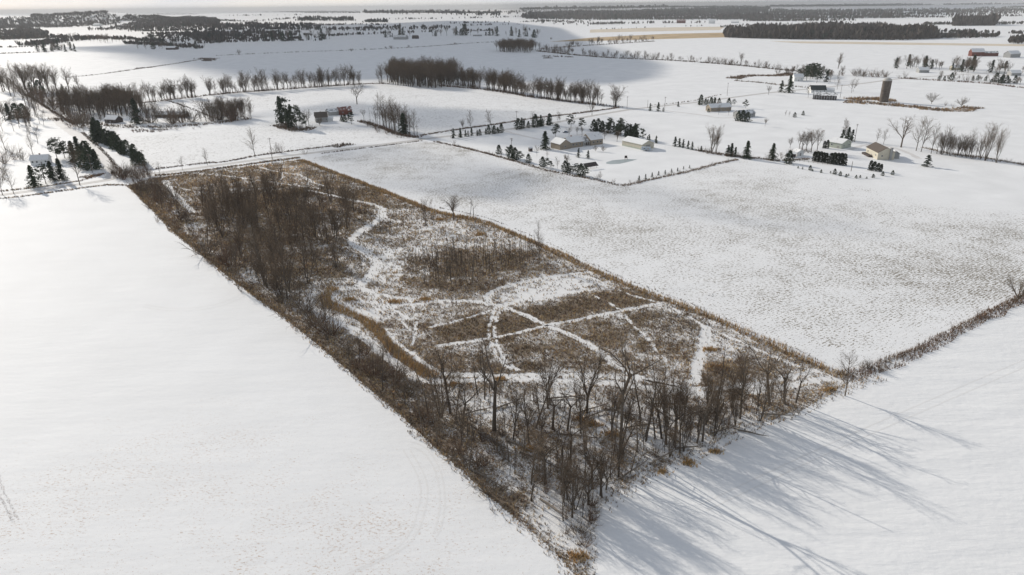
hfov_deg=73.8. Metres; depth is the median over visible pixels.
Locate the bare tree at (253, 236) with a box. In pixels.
[241,221,265,254]
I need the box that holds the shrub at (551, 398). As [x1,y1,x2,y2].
[542,393,559,403]
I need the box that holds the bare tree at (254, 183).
[249,172,264,206]
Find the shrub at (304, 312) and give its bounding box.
[272,294,346,328]
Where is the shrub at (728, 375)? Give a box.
[718,365,735,376]
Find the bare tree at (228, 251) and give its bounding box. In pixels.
[220,240,234,265]
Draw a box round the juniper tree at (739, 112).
[734,110,741,120]
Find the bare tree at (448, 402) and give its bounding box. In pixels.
[432,345,462,414]
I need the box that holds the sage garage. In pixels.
[828,137,851,148]
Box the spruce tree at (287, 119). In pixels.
[283,108,291,127]
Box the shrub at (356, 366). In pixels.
[351,357,360,369]
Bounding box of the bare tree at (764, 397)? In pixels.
[744,365,778,420]
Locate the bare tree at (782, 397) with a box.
[774,385,790,411]
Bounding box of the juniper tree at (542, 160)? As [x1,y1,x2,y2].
[538,156,546,166]
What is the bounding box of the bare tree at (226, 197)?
[215,182,233,216]
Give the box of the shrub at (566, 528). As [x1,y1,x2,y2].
[560,523,575,534]
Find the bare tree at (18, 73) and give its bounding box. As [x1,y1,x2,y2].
[11,62,28,88]
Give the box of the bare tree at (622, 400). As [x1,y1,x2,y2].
[607,332,642,454]
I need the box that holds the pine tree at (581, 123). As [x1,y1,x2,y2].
[578,118,585,127]
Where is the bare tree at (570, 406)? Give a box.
[554,384,591,430]
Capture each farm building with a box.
[916,67,929,72]
[949,65,960,69]
[993,68,1007,73]
[1007,70,1021,75]
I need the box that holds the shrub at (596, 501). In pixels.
[586,493,602,505]
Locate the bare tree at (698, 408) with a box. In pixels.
[661,388,710,447]
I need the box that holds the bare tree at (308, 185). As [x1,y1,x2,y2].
[299,169,315,201]
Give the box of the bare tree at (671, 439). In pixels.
[662,422,685,456]
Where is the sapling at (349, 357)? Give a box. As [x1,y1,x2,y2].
[345,334,351,375]
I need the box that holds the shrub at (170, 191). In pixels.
[155,174,185,196]
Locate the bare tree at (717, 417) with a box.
[710,391,736,436]
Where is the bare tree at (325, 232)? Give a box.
[319,217,328,242]
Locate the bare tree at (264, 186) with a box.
[259,174,269,204]
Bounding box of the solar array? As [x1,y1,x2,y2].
[583,162,598,167]
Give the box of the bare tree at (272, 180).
[256,173,276,207]
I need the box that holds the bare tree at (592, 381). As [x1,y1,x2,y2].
[568,344,616,412]
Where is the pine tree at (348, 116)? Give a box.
[346,112,353,123]
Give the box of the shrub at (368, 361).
[353,352,389,376]
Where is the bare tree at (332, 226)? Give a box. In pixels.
[325,211,336,236]
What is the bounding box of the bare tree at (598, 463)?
[587,450,619,497]
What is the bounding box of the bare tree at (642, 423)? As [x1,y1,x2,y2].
[631,411,653,450]
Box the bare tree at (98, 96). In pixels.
[90,91,107,100]
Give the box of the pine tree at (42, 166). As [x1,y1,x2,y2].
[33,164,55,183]
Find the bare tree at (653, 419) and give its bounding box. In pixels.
[648,385,655,437]
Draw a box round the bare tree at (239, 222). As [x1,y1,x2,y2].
[229,210,242,235]
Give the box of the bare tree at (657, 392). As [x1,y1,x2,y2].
[640,370,668,419]
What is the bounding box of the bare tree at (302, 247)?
[294,229,312,277]
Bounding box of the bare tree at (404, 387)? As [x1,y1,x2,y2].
[393,358,414,403]
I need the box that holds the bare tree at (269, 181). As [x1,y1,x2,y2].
[262,169,277,205]
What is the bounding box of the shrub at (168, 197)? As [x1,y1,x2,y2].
[157,185,183,202]
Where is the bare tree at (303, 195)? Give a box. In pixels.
[296,187,310,208]
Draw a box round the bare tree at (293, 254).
[264,237,300,290]
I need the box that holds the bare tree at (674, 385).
[666,364,691,412]
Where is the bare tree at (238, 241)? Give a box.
[233,232,243,257]
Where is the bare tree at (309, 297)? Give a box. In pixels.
[302,286,313,316]
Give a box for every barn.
[325,106,351,115]
[393,35,407,39]
[622,136,653,149]
[677,19,685,22]
[813,92,837,99]
[968,48,998,55]
[1003,50,1020,57]
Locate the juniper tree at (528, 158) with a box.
[524,154,531,162]
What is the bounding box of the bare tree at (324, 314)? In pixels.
[307,289,336,339]
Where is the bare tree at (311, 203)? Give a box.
[306,192,320,224]
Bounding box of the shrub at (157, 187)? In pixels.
[145,180,168,194]
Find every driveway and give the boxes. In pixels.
[88,125,118,142]
[339,119,421,139]
[505,131,583,140]
[666,110,735,117]
[848,144,921,158]
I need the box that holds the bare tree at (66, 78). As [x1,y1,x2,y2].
[59,66,75,89]
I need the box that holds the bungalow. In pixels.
[705,102,731,111]
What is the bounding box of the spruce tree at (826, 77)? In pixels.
[823,70,829,81]
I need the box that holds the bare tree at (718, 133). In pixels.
[711,129,721,151]
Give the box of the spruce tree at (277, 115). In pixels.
[274,96,285,123]
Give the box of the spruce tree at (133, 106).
[128,98,144,124]
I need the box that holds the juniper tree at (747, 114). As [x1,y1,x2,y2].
[743,112,752,121]
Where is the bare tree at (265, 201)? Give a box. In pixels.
[257,193,276,227]
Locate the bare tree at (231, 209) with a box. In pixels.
[222,198,235,221]
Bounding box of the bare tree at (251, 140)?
[244,126,256,155]
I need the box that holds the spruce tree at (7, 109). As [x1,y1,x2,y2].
[1,103,15,120]
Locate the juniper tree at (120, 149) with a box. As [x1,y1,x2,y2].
[117,142,126,154]
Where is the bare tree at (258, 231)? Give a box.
[251,220,261,243]
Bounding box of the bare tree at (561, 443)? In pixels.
[549,428,568,463]
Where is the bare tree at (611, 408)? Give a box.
[606,388,615,439]
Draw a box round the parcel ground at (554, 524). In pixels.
[132,160,845,574]
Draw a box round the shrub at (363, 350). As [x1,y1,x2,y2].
[353,341,374,355]
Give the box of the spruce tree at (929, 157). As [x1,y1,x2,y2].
[921,155,934,166]
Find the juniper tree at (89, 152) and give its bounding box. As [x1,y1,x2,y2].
[78,146,100,170]
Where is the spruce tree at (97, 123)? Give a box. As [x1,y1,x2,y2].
[95,120,102,134]
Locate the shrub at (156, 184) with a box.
[144,177,166,191]
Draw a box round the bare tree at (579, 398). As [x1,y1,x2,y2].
[563,379,589,433]
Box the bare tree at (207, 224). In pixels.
[199,223,213,250]
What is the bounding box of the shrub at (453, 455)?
[442,442,461,462]
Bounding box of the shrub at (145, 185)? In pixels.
[135,174,157,189]
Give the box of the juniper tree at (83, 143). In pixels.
[76,140,98,160]
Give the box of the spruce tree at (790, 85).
[783,75,795,92]
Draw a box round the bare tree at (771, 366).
[742,339,790,397]
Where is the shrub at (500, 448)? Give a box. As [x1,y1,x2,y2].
[485,443,510,454]
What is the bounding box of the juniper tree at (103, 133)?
[99,128,108,144]
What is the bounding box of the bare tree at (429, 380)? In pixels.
[417,338,467,417]
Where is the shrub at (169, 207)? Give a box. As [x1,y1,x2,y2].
[162,197,178,211]
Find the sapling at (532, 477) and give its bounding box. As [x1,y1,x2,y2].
[526,459,535,501]
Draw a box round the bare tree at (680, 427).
[675,396,685,453]
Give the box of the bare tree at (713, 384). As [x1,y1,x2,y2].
[699,371,727,409]
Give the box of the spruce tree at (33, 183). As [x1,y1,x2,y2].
[26,165,42,188]
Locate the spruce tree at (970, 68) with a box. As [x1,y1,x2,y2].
[968,55,976,69]
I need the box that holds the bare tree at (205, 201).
[204,194,221,230]
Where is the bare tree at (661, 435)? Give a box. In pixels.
[638,375,672,438]
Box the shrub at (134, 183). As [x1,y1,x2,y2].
[124,171,144,188]
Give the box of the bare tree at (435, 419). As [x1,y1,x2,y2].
[423,393,449,445]
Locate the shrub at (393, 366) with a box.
[384,356,415,375]
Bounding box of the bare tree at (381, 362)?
[366,340,393,389]
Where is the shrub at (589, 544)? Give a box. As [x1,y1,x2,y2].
[575,526,595,548]
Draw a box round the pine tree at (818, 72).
[813,70,822,79]
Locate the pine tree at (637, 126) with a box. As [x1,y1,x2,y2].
[632,124,641,134]
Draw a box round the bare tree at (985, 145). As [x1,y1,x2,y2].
[975,132,990,158]
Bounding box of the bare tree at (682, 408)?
[673,384,689,426]
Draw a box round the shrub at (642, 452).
[633,445,650,455]
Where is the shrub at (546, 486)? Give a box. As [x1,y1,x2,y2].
[542,479,552,493]
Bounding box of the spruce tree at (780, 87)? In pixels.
[777,80,784,91]
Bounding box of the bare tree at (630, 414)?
[623,396,637,429]
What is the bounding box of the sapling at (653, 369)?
[649,347,656,410]
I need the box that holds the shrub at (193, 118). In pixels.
[182,106,204,121]
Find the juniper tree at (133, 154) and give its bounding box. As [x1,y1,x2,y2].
[129,150,141,165]
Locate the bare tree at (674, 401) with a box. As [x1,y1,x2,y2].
[662,388,691,433]
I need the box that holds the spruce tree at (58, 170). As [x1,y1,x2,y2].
[54,158,68,180]
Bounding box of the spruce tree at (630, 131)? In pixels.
[628,124,632,136]
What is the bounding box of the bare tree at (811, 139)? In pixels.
[805,130,823,151]
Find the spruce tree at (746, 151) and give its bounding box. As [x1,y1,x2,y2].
[741,141,751,159]
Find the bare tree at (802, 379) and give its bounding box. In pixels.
[795,358,815,402]
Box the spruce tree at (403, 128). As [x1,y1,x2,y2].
[396,113,410,134]
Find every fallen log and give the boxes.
[465,406,492,414]
[469,468,512,491]
[493,434,505,458]
[505,438,539,453]
[519,450,559,467]
[539,498,568,517]
[560,433,599,437]
[620,459,647,479]
[649,445,681,463]
[675,442,702,448]
[710,425,737,434]
[737,428,765,435]
[760,409,794,415]
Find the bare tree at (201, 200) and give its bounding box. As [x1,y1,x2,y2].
[192,178,210,208]
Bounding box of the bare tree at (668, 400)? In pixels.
[655,380,677,426]
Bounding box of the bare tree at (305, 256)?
[290,235,320,282]
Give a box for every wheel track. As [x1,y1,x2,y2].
[0,71,1022,194]
[1,73,986,195]
[143,292,248,310]
[145,290,244,307]
[345,450,421,574]
[350,450,428,574]
[411,442,445,536]
[411,447,440,532]
[652,235,949,281]
[666,285,713,299]
[670,287,709,298]
[674,288,705,297]
[700,360,1022,504]
[702,292,749,306]
[706,294,745,305]
[706,367,1023,510]
[710,295,741,304]
[756,324,803,338]
[760,326,799,337]
[764,327,795,336]
[768,329,791,335]
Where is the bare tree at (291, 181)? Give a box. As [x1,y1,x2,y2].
[288,172,299,206]
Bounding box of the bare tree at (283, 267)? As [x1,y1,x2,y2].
[271,240,297,298]
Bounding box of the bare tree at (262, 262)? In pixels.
[251,246,268,280]
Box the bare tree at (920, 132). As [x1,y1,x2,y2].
[912,117,931,150]
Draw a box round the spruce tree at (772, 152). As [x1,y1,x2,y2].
[766,143,777,160]
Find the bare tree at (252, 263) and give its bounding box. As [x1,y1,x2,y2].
[244,252,260,282]
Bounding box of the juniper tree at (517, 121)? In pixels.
[513,118,523,129]
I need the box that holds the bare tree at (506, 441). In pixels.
[499,415,509,462]
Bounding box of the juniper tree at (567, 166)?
[563,163,571,172]
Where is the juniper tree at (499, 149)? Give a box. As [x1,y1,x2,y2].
[495,145,502,153]
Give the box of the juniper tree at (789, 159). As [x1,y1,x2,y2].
[784,150,795,163]
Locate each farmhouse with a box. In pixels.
[29,153,51,164]
[314,111,332,122]
[709,19,714,23]
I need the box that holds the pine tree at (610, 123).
[603,117,613,133]
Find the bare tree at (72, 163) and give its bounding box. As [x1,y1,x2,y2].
[62,142,85,184]
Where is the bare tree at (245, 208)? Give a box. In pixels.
[237,197,253,228]
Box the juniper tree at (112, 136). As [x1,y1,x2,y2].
[107,134,118,149]
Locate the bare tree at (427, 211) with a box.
[420,197,432,225]
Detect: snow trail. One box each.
[164,181,193,211]
[306,286,418,377]
[313,191,382,208]
[350,209,384,286]
[357,287,699,392]
[418,377,715,397]
[437,302,661,345]
[444,370,815,389]
[485,272,587,301]
[500,288,594,305]
[691,327,708,381]
[750,376,832,392]
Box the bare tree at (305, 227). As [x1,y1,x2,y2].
[292,209,314,250]
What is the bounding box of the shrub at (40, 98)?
[32,91,44,104]
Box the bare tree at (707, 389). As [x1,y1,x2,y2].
[692,356,726,424]
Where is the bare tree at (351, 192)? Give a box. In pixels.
[347,180,356,210]
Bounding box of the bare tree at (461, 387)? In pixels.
[436,361,478,422]
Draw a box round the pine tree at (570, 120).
[566,114,575,124]
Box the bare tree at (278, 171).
[273,163,282,186]
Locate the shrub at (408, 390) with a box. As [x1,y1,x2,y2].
[386,367,427,397]
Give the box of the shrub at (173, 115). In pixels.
[165,105,177,122]
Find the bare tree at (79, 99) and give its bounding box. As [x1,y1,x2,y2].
[71,90,87,112]
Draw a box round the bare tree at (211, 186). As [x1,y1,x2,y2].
[204,179,221,195]
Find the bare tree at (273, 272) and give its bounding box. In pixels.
[259,246,288,294]
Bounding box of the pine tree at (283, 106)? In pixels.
[274,96,293,119]
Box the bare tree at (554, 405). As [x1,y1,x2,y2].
[527,379,573,429]
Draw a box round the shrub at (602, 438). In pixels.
[594,431,610,443]
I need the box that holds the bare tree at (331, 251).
[328,233,343,268]
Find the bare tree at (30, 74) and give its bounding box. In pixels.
[11,63,38,91]
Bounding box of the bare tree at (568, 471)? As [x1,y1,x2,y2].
[548,452,583,499]
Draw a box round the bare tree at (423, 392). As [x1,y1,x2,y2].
[413,367,428,413]
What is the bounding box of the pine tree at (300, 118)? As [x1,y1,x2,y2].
[296,111,306,124]
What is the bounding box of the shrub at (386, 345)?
[373,334,399,352]
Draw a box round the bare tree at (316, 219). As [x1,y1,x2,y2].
[305,200,322,239]
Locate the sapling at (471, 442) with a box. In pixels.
[466,417,474,467]
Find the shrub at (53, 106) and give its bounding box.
[42,95,58,109]
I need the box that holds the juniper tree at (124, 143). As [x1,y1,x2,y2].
[121,139,129,154]
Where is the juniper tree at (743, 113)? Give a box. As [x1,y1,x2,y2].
[737,110,746,121]
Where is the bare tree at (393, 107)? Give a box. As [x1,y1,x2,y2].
[388,102,397,127]
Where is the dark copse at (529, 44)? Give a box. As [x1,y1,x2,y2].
[494,37,536,51]
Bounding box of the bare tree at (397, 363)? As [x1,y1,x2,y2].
[394,341,404,385]
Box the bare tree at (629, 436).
[620,407,642,460]
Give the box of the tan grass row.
[297,158,847,377]
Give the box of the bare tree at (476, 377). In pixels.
[471,362,480,393]
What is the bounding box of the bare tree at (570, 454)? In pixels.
[557,428,584,470]
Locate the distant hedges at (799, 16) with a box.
[501,6,1023,33]
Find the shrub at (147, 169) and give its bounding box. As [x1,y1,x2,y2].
[140,162,153,174]
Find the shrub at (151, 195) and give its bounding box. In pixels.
[138,189,159,200]
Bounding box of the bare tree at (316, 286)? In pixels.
[311,282,326,316]
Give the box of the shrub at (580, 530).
[570,512,592,534]
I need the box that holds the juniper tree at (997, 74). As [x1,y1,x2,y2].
[992,72,999,81]
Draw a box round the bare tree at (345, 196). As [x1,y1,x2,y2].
[338,183,352,213]
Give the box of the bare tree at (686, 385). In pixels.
[677,379,698,418]
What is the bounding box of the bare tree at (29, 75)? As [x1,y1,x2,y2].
[19,65,37,87]
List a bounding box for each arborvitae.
[812,151,816,160]
[814,151,819,161]
[817,151,822,161]
[823,153,828,162]
[827,153,833,163]
[831,152,837,164]
[838,153,844,164]
[840,153,847,165]
[867,160,872,170]
[871,161,876,170]
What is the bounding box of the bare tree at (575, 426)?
[563,405,599,461]
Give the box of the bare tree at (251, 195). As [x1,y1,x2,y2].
[241,185,259,210]
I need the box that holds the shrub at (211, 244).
[175,228,228,257]
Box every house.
[104,115,122,122]
[156,111,188,117]
[166,46,178,49]
[550,132,603,149]
[792,74,803,80]
[808,85,834,92]
[862,142,899,159]
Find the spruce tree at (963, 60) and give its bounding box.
[958,59,964,71]
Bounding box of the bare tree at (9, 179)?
[1,164,15,193]
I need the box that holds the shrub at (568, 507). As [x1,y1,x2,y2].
[560,500,576,510]
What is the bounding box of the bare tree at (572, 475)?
[563,446,599,509]
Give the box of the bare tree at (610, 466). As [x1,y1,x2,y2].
[591,447,626,489]
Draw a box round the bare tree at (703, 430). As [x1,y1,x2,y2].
[681,395,714,441]
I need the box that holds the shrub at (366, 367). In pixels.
[357,353,385,372]
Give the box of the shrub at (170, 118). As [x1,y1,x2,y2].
[158,110,180,124]
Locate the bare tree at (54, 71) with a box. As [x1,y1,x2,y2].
[47,66,59,80]
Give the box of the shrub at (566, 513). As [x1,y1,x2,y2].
[552,498,576,519]
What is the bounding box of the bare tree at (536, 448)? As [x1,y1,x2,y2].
[514,425,557,483]
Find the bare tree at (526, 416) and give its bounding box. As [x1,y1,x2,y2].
[505,378,540,444]
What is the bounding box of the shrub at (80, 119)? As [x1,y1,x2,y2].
[67,110,88,127]
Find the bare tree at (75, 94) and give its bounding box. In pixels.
[65,87,86,111]
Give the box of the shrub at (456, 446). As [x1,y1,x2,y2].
[439,433,470,453]
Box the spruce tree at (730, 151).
[727,143,733,156]
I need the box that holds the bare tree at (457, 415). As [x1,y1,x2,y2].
[450,392,470,444]
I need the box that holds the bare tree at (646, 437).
[645,377,657,440]
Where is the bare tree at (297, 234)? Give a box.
[292,223,301,246]
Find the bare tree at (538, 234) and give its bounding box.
[532,217,544,253]
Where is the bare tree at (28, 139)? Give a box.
[25,133,33,153]
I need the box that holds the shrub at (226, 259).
[208,231,251,267]
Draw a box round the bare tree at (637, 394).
[630,365,644,421]
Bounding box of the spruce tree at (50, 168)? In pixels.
[45,161,59,181]
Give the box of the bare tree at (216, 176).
[204,169,222,190]
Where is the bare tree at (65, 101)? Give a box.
[58,92,69,109]
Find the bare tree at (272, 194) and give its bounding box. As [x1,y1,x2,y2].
[264,181,280,207]
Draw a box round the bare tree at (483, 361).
[469,335,500,399]
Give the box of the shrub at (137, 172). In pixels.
[127,162,146,178]
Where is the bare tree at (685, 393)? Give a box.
[676,380,698,408]
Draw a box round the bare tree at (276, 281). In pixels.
[267,273,283,297]
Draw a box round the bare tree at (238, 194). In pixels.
[227,188,242,219]
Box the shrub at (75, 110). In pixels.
[61,106,84,117]
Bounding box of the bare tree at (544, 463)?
[526,426,579,484]
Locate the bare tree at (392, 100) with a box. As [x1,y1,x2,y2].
[384,95,402,128]
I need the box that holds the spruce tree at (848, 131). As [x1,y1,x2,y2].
[844,127,850,139]
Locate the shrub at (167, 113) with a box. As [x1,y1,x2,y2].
[151,102,182,122]
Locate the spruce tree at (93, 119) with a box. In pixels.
[89,117,95,135]
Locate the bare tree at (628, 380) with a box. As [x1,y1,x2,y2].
[598,335,669,407]
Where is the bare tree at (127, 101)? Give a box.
[121,90,136,115]
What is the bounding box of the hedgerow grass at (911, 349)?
[127,185,1023,574]
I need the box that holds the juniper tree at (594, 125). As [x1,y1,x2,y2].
[589,119,597,130]
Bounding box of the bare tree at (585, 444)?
[567,419,617,489]
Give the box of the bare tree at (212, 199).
[207,188,218,210]
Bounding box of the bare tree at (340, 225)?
[330,200,347,241]
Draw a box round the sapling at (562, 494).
[559,467,566,520]
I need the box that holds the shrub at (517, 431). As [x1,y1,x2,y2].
[513,426,524,436]
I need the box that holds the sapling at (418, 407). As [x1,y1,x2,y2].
[415,380,422,431]
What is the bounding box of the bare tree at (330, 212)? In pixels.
[322,200,336,228]
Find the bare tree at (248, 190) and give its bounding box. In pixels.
[242,181,253,203]
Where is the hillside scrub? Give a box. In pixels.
[120,13,220,21]
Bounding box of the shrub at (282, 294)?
[260,282,294,302]
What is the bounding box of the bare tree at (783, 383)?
[772,368,795,400]
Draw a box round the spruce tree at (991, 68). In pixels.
[987,60,994,72]
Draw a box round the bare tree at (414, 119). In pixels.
[409,109,420,133]
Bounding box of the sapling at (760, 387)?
[756,363,767,413]
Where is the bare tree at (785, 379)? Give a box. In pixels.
[757,356,798,404]
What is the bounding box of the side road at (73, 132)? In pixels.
[4,79,118,178]
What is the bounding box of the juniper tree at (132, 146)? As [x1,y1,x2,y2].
[128,143,137,157]
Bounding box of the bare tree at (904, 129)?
[887,117,917,146]
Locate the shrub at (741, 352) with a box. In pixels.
[733,347,751,359]
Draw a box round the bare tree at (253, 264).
[249,250,260,277]
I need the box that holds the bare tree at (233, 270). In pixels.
[227,258,242,288]
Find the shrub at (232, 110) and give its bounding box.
[221,106,242,120]
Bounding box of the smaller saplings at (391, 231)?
[210,108,541,283]
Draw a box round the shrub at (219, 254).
[211,240,234,263]
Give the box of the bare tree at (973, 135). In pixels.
[968,128,979,156]
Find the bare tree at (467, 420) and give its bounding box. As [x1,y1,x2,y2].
[456,408,475,435]
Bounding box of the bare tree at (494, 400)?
[473,330,519,431]
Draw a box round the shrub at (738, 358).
[732,353,746,362]
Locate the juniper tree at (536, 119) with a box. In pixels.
[531,114,540,127]
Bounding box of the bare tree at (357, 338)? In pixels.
[348,329,368,361]
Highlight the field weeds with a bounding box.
[127,158,844,574]
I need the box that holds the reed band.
[318,285,439,378]
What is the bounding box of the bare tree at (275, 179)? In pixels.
[267,167,280,191]
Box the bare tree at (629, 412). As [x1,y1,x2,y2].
[622,372,654,440]
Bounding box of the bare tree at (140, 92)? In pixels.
[130,82,146,105]
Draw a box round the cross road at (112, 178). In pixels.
[0,71,1023,195]
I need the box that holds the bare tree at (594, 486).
[571,457,607,505]
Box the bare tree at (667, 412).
[656,388,689,444]
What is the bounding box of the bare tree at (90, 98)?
[81,89,104,113]
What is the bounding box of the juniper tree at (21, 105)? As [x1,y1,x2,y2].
[19,103,30,115]
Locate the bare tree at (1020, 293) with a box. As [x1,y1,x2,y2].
[1005,274,1023,299]
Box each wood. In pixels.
[0,26,48,36]
[87,21,320,29]
[122,18,219,25]
[145,28,296,43]
[198,28,225,41]
[289,10,359,12]
[295,15,355,20]
[326,23,450,30]
[362,9,500,15]
[362,18,387,21]
[519,4,765,9]
[521,9,649,19]
[532,18,590,25]
[591,5,770,14]
[650,10,772,19]
[718,11,772,19]
[723,20,941,39]
[770,2,1023,6]
[770,7,909,18]
[907,7,1023,15]
[935,29,999,37]
[951,12,1000,25]
[1008,34,1023,43]
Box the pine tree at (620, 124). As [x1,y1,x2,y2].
[615,118,626,135]
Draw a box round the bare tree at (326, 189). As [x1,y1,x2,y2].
[320,171,336,199]
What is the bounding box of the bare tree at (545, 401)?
[535,374,555,428]
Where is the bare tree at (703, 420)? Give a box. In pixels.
[696,381,722,443]
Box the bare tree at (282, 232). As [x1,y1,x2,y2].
[255,212,289,253]
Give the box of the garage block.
[733,109,755,117]
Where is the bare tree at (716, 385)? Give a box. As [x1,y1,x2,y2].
[707,374,724,410]
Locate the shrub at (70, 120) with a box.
[60,109,87,126]
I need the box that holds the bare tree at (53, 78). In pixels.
[48,69,56,89]
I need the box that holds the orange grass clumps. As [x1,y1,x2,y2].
[335,217,841,565]
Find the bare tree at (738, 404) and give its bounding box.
[726,390,745,425]
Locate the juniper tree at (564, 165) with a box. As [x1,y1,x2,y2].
[561,160,569,171]
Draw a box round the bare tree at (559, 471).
[553,456,579,502]
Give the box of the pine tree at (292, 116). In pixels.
[289,105,301,125]
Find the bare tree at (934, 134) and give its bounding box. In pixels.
[926,121,940,152]
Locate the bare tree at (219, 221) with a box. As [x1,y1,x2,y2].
[203,195,228,236]
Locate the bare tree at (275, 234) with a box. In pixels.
[262,216,295,268]
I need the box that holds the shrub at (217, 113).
[201,103,228,119]
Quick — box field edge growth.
[0,41,1023,131]
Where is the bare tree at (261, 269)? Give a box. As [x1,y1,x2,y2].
[252,248,269,287]
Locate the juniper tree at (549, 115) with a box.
[546,113,552,124]
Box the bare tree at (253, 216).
[241,199,261,237]
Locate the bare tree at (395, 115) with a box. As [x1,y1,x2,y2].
[385,104,399,130]
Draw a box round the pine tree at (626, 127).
[623,123,632,131]
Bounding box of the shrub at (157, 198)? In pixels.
[152,193,167,203]
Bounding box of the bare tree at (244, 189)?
[235,182,252,201]
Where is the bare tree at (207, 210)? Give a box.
[201,206,221,238]
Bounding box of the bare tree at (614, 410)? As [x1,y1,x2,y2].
[610,384,628,421]
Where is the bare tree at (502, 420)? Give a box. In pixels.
[494,399,511,433]
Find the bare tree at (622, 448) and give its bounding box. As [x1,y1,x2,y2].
[607,424,633,476]
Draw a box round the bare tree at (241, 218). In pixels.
[229,201,251,236]
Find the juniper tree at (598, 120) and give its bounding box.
[595,118,600,130]
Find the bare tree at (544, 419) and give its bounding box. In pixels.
[533,402,556,437]
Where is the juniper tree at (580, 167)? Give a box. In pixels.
[577,163,586,175]
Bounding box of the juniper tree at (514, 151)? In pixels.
[510,147,518,159]
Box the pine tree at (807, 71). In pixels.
[803,66,812,80]
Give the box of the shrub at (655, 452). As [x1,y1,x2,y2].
[650,443,665,457]
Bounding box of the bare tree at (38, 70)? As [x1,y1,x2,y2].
[31,63,42,85]
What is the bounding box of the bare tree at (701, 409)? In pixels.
[696,399,709,420]
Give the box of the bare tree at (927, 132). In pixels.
[919,115,939,150]
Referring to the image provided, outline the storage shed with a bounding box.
[793,148,804,155]
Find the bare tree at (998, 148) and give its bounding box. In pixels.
[994,128,1010,162]
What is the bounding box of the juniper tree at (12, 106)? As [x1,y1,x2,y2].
[10,103,23,118]
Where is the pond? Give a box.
[606,159,636,163]
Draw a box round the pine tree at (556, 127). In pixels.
[551,123,560,136]
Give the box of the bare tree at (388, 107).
[380,99,392,127]
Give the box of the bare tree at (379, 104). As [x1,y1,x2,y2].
[371,93,385,125]
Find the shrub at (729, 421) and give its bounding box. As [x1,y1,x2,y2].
[720,414,736,426]
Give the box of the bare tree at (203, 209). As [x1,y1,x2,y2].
[196,201,208,219]
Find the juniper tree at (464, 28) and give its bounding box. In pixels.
[461,24,468,34]
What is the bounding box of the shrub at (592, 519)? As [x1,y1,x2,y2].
[585,509,603,525]
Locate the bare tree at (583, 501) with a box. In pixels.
[577,486,590,517]
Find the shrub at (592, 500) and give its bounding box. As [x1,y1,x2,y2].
[586,493,599,506]
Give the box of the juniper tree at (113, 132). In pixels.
[107,131,119,146]
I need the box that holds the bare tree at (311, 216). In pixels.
[298,200,323,236]
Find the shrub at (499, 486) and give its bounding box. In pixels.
[485,479,511,494]
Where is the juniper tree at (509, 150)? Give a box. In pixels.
[505,145,515,158]
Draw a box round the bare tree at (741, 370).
[724,351,765,418]
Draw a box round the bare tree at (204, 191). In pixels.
[196,179,210,207]
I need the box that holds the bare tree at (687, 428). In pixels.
[677,398,701,451]
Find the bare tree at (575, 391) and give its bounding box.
[570,379,578,406]
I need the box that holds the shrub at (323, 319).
[304,306,346,336]
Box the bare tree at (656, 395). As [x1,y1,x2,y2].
[635,377,669,435]
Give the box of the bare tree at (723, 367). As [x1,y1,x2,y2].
[718,347,727,398]
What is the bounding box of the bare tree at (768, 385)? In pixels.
[760,365,778,404]
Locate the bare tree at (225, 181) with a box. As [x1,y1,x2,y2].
[215,177,231,198]
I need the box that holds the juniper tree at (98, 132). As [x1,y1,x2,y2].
[96,129,105,141]
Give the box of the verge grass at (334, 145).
[0,102,1023,198]
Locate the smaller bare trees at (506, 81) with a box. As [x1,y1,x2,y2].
[0,25,1023,282]
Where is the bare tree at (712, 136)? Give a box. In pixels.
[705,123,724,150]
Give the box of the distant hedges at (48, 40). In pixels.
[0,13,552,53]
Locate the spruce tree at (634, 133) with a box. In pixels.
[630,123,638,137]
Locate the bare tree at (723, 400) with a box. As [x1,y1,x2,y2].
[718,388,743,412]
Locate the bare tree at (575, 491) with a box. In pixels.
[550,465,590,517]
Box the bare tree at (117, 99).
[103,90,122,113]
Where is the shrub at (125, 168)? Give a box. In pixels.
[108,160,135,177]
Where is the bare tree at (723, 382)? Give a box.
[716,365,730,410]
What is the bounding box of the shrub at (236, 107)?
[222,102,244,120]
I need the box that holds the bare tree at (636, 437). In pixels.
[631,410,641,450]
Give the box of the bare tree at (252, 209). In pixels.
[240,199,259,224]
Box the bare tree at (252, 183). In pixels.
[242,171,262,203]
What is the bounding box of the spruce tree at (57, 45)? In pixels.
[55,40,60,49]
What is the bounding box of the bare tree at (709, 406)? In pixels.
[701,387,718,421]
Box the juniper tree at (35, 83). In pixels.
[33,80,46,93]
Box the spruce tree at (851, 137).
[849,129,855,140]
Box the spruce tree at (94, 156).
[91,149,101,169]
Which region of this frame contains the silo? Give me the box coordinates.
[879,78,891,101]
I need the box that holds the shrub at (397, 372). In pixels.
[385,359,413,384]
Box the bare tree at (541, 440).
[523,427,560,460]
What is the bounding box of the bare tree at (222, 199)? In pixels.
[215,187,230,217]
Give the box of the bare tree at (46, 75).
[31,63,49,90]
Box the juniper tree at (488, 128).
[486,124,491,133]
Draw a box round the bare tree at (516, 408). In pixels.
[496,378,527,439]
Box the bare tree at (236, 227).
[225,220,249,245]
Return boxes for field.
[0,186,574,574]
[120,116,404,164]
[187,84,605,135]
[308,141,1023,361]
[552,33,723,41]
[590,27,723,32]
[595,303,1023,574]
[774,41,1023,45]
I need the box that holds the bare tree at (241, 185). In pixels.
[234,179,246,202]
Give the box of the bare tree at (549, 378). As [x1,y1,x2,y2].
[532,351,567,407]
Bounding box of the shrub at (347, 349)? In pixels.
[339,340,354,354]
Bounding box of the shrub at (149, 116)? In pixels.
[133,105,165,122]
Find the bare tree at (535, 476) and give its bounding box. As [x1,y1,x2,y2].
[523,448,547,500]

